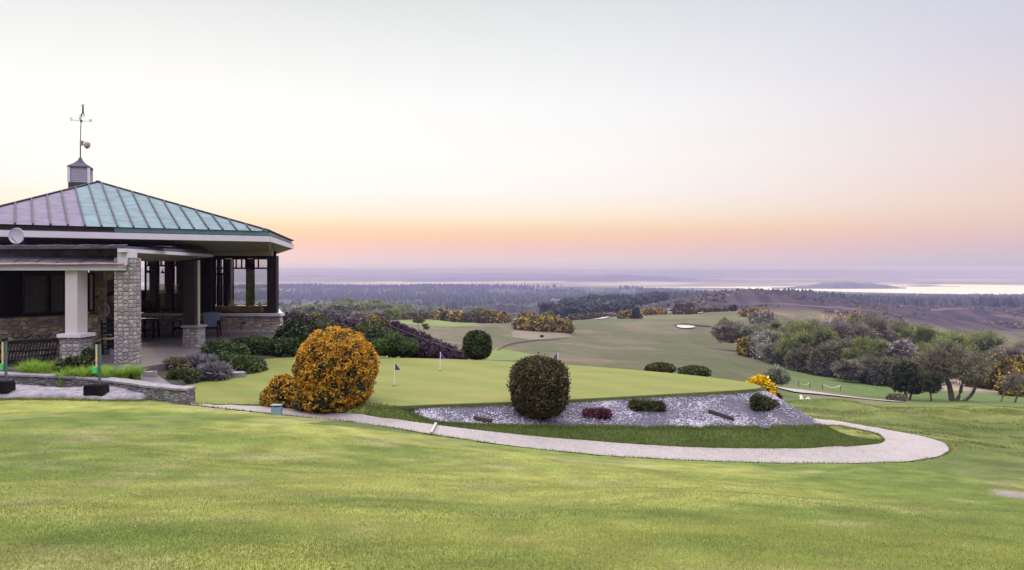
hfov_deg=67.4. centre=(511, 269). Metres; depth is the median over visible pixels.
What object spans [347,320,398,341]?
clipped hedge
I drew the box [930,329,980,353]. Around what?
copse tree
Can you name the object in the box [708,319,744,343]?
copse tree
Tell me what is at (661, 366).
box bush
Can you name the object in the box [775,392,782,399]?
red shrub
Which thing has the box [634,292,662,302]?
broadleaf tree
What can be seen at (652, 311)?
gorse bush
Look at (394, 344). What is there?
box bush
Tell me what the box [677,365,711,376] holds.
box bush
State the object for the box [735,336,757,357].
gorse bush
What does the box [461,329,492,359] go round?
topiary bush
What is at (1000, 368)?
gorse bush
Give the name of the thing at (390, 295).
valley forest
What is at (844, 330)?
copse tree
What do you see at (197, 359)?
lavender
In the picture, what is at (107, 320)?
wooden chair
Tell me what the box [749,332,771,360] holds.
blossom shrub
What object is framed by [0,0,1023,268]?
sky
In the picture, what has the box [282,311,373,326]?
purple hedge
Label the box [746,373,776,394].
yellow broom
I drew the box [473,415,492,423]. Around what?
timber baulk
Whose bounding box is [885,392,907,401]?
bracken
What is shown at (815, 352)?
copse tree
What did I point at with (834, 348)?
copse tree
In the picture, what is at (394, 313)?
valley tree
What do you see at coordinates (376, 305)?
valley tree
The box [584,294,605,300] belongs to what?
broadleaf tree
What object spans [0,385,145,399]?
gravel bed
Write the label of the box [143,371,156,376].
edging stone
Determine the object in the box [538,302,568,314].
broadleaf tree
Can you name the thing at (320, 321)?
clipped hedge
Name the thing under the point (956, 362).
hawthorn tree
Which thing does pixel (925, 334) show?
copse tree
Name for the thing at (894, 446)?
path
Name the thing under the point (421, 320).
scraggly tree
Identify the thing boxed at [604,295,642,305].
broadleaf tree
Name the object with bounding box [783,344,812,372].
copse tree
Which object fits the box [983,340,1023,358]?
copse tree
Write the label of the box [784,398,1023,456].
rough grass
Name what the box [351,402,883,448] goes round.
bank grass
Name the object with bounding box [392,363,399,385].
pin flag
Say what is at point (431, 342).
rail fence
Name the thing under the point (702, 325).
bunker lip
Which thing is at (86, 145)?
security camera
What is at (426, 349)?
purple hedge
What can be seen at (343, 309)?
valley tree
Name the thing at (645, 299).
broadleaf tree
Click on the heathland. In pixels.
(630, 344)
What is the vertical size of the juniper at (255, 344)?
0.836 m
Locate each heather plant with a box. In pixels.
[159,355,191,370]
[582,407,612,419]
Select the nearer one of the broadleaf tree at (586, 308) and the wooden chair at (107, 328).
the wooden chair at (107, 328)
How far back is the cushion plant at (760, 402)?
18.49 m
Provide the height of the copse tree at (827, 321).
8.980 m
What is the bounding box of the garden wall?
[0,371,195,405]
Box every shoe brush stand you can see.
[0,337,15,392]
[83,340,108,395]
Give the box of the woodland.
[264,299,553,309]
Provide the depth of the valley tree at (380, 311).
296.19 m
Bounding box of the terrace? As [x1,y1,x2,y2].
[0,335,273,375]
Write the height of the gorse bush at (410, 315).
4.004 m
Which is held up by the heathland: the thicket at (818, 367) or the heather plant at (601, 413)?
the thicket at (818, 367)
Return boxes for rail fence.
[388,325,463,356]
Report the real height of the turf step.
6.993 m
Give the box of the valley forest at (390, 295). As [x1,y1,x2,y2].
[216,283,699,303]
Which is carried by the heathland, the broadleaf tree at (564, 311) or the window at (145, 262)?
the broadleaf tree at (564, 311)
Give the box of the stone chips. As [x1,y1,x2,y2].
[415,390,813,425]
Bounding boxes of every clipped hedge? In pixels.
[306,313,346,330]
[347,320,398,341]
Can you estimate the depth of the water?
3407.25 m
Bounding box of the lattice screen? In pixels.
[159,284,165,292]
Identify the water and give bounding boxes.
[680,284,1023,294]
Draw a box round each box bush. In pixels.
[372,332,419,356]
[644,361,676,372]
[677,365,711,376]
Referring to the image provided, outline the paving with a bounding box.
[140,373,169,383]
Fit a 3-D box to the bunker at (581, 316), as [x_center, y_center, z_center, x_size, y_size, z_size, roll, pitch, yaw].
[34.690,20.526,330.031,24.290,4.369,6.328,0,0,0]
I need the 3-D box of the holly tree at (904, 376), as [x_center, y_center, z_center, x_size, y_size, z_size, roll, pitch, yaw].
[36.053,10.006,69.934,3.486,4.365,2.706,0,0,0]
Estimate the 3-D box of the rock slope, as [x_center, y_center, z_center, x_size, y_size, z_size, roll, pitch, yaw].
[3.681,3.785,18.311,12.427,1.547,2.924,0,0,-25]
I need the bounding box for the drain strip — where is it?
[430,422,436,432]
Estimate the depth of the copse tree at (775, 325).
126.84 m
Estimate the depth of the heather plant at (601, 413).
17.13 m
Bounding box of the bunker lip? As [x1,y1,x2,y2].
[675,323,711,326]
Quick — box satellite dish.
[8,228,24,244]
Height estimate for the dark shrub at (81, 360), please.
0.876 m
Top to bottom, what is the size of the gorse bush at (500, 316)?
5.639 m
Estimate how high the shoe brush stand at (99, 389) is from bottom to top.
1.239 m
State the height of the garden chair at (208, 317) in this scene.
0.944 m
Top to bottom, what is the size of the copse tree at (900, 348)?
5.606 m
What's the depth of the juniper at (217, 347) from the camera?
24.31 m
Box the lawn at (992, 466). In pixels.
[0,354,1023,569]
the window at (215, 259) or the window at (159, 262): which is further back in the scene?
the window at (215, 259)
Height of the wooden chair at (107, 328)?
1.022 m
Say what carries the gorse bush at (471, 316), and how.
on the heathland
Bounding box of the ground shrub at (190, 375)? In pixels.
[165,367,202,382]
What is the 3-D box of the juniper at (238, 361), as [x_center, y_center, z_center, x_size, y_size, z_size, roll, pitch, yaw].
[-8.008,2.783,22.616,1.677,0.813,1.598,0,0,0]
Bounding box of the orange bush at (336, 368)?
[259,322,379,413]
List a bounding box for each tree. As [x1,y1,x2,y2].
[279,304,309,314]
[297,303,329,315]
[314,300,356,316]
[317,296,372,317]
[349,299,396,309]
[350,310,375,318]
[366,307,390,316]
[374,303,422,319]
[384,308,401,319]
[412,316,429,331]
[414,306,436,313]
[472,305,493,312]
[513,310,536,319]
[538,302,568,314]
[540,309,553,316]
[552,304,582,317]
[557,296,583,302]
[558,299,588,305]
[578,298,610,305]
[578,303,594,313]
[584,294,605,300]
[592,303,624,313]
[593,298,624,303]
[604,293,627,296]
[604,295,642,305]
[613,301,638,310]
[631,307,639,316]
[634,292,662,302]
[635,294,654,305]
[648,290,669,302]
[672,303,683,308]
[684,302,695,308]
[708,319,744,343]
[715,317,729,340]
[728,305,737,310]
[737,321,779,337]
[747,327,784,353]
[751,314,815,334]
[758,336,784,365]
[762,364,791,393]
[771,319,840,360]
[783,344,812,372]
[794,310,848,330]
[804,346,830,370]
[806,336,855,363]
[825,315,884,347]
[829,357,866,381]
[839,333,894,360]
[851,308,914,343]
[858,353,901,373]
[873,337,919,359]
[888,357,923,399]
[893,341,933,365]
[895,317,939,346]
[909,338,999,400]
[914,365,946,401]
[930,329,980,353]
[947,327,1010,357]
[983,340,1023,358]
[1000,364,1023,402]
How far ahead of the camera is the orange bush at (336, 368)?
16.75 m
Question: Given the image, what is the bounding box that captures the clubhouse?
[0,104,293,366]
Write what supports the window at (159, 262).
in the clubhouse
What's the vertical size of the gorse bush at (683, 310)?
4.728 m
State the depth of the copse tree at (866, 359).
93.76 m
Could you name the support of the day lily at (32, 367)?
on the lawn at (992, 466)
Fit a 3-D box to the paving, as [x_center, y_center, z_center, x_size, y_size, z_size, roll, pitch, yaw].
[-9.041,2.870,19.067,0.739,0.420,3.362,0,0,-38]
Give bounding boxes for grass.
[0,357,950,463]
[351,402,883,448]
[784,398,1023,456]
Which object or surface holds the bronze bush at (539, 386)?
on the rock slope
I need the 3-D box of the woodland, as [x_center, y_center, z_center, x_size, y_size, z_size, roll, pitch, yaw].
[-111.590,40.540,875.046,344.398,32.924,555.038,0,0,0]
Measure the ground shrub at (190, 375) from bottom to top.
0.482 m
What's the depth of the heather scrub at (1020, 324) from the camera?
558.74 m
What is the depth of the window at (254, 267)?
36.42 m
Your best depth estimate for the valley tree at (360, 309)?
343.61 m
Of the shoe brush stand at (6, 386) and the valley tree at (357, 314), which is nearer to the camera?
the shoe brush stand at (6, 386)
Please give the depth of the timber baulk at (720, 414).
17.90 m
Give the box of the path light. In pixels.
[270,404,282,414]
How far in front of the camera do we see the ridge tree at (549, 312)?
219.58 m
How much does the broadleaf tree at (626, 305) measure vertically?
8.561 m
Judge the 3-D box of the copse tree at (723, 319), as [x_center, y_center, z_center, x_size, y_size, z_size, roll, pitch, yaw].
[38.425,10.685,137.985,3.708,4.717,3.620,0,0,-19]
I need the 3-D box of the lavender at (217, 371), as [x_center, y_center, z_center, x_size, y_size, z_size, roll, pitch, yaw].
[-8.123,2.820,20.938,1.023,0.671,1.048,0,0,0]
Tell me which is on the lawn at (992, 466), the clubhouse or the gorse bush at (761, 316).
the clubhouse
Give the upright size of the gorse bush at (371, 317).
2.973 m
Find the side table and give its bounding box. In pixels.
[141,318,161,337]
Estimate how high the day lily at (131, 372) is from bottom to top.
0.522 m
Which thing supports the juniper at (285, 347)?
on the lawn at (992, 466)
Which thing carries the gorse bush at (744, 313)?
on the heathland
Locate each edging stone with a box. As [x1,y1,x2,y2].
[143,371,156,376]
[231,371,245,377]
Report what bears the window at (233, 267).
in the clubhouse
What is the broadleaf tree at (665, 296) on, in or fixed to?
on the heathland
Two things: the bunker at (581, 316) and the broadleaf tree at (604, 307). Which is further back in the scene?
the broadleaf tree at (604, 307)
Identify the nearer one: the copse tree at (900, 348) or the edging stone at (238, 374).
the edging stone at (238, 374)
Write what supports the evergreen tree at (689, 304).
on the heathland
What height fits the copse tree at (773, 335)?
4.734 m
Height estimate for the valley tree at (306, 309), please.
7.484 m
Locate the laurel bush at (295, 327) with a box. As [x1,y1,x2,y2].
[273,315,313,342]
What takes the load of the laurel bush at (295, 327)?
on the lawn at (992, 466)
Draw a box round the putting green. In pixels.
[184,357,761,410]
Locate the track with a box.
[774,386,903,401]
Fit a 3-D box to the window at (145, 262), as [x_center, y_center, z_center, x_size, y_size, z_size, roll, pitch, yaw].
[-13.291,0.595,30.100,2.250,2.230,0.090,0,0,3]
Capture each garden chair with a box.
[169,319,182,337]
[200,312,221,336]
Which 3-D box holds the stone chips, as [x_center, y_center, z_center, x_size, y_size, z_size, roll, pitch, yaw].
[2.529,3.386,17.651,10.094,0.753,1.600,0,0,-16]
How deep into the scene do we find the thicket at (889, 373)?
91.88 m
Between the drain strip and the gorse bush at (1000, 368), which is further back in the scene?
the gorse bush at (1000, 368)
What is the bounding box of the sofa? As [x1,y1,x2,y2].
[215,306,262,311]
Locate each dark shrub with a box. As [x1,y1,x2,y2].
[48,354,94,372]
[81,346,101,359]
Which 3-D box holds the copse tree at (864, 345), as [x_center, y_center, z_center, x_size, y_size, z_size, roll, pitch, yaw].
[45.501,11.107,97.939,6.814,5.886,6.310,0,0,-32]
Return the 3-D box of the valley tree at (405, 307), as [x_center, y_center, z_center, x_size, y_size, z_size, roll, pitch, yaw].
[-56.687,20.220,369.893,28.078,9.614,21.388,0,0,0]
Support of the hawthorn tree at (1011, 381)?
on the heathland
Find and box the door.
[107,280,113,345]
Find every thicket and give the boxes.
[808,356,837,377]
[858,362,891,385]
[885,363,922,386]
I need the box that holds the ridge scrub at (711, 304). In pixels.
[508,290,727,321]
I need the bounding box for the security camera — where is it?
[80,141,90,148]
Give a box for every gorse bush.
[361,314,383,321]
[377,316,390,327]
[397,311,435,319]
[433,308,464,321]
[459,310,488,322]
[479,309,510,322]
[511,313,574,332]
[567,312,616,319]
[617,309,643,318]
[641,307,666,314]
[672,306,697,313]
[696,307,728,312]
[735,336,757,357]
[737,306,770,316]
[748,310,777,323]
[836,307,862,323]
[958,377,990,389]
[982,352,1023,390]
[994,369,1023,396]
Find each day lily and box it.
[8,357,57,373]
[44,362,145,385]
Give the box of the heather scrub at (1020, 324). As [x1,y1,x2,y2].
[626,288,1023,327]
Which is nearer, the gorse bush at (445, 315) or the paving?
the paving
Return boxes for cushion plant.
[627,398,666,411]
[749,392,779,410]
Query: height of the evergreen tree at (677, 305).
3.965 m
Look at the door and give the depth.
25.53 m
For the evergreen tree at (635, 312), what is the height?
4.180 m
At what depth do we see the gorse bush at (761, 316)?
268.09 m
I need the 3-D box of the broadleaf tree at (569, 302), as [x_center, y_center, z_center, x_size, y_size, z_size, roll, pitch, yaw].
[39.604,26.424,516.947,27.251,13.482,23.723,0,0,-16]
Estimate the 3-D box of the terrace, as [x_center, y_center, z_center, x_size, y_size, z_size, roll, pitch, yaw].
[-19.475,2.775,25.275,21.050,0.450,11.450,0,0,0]
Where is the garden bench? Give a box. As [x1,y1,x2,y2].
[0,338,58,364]
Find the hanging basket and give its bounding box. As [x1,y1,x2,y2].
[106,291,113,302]
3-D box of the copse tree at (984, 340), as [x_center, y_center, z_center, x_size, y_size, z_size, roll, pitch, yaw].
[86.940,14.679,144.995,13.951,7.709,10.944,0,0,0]
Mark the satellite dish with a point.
(16, 235)
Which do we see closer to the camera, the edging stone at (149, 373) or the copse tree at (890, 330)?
the edging stone at (149, 373)
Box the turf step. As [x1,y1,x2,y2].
[497,336,570,349]
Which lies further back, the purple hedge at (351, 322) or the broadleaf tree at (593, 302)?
the broadleaf tree at (593, 302)
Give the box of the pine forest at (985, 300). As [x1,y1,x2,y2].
[666,287,1023,307]
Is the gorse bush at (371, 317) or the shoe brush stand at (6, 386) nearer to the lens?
the shoe brush stand at (6, 386)
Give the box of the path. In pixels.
[191,403,948,462]
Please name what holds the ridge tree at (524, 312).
on the heathland
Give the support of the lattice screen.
attached to the clubhouse
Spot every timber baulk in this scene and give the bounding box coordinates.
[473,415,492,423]
[708,409,733,420]
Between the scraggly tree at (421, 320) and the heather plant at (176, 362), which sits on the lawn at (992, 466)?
the heather plant at (176, 362)
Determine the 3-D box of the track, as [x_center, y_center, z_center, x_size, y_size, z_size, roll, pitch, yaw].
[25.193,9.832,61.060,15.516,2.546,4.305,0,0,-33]
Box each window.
[0,270,87,316]
[144,261,182,312]
[158,261,163,306]
[173,261,175,308]
[213,256,267,312]
[215,259,222,304]
[232,259,245,304]
[253,259,266,304]
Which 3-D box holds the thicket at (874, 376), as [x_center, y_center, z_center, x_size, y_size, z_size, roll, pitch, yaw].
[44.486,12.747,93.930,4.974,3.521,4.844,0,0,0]
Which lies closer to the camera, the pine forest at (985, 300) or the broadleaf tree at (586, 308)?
the broadleaf tree at (586, 308)
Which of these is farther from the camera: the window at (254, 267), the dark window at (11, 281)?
the window at (254, 267)
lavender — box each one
[185,351,218,368]
[197,360,232,380]
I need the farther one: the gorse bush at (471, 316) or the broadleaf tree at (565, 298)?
the broadleaf tree at (565, 298)
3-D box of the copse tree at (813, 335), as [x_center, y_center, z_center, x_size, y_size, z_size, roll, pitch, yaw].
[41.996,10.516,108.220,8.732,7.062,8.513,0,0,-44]
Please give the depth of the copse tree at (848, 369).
93.12 m
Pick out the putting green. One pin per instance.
(420, 382)
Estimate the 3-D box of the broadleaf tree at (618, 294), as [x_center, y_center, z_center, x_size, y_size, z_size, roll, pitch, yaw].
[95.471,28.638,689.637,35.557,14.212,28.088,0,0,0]
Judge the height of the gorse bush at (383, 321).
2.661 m
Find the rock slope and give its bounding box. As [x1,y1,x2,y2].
[413,388,824,427]
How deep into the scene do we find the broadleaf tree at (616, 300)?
543.34 m
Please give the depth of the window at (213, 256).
29.97 m
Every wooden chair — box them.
[100,319,113,353]
[106,317,113,348]
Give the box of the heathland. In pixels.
[88,268,1023,405]
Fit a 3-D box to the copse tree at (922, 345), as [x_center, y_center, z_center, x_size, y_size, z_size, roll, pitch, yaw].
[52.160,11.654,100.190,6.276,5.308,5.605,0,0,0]
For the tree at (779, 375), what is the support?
on the heathland
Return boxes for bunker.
[677,325,694,327]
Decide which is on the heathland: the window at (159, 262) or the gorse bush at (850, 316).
the gorse bush at (850, 316)
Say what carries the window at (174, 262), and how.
in the clubhouse
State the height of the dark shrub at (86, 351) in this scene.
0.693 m
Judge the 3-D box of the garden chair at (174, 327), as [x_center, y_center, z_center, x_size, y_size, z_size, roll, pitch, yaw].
[-12.294,2.095,28.939,0.760,0.944,0.861,0,0,14]
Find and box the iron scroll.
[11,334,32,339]
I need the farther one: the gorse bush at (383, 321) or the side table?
the gorse bush at (383, 321)
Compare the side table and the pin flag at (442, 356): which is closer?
the pin flag at (442, 356)
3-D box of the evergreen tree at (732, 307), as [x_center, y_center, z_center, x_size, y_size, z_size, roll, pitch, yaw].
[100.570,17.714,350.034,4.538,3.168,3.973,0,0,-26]
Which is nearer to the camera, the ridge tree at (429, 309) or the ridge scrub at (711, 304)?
the ridge tree at (429, 309)
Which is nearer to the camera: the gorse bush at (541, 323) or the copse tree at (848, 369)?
the copse tree at (848, 369)
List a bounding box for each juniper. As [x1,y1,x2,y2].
[200,338,250,355]
[216,350,269,372]
[231,334,272,354]
[264,336,300,357]
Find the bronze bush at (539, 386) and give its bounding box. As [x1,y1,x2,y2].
[506,352,570,419]
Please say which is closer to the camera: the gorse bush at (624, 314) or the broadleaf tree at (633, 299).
the gorse bush at (624, 314)
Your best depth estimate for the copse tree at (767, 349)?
111.55 m
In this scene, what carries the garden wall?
on the lawn at (992, 466)
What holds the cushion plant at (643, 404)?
on the rock slope
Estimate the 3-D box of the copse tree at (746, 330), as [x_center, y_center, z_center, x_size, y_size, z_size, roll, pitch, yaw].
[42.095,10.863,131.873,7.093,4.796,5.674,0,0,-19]
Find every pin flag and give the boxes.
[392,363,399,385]
[438,352,445,370]
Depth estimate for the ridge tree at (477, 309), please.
307.43 m
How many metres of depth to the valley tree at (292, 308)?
326.00 m
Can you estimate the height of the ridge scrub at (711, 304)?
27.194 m
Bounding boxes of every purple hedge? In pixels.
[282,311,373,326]
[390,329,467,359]

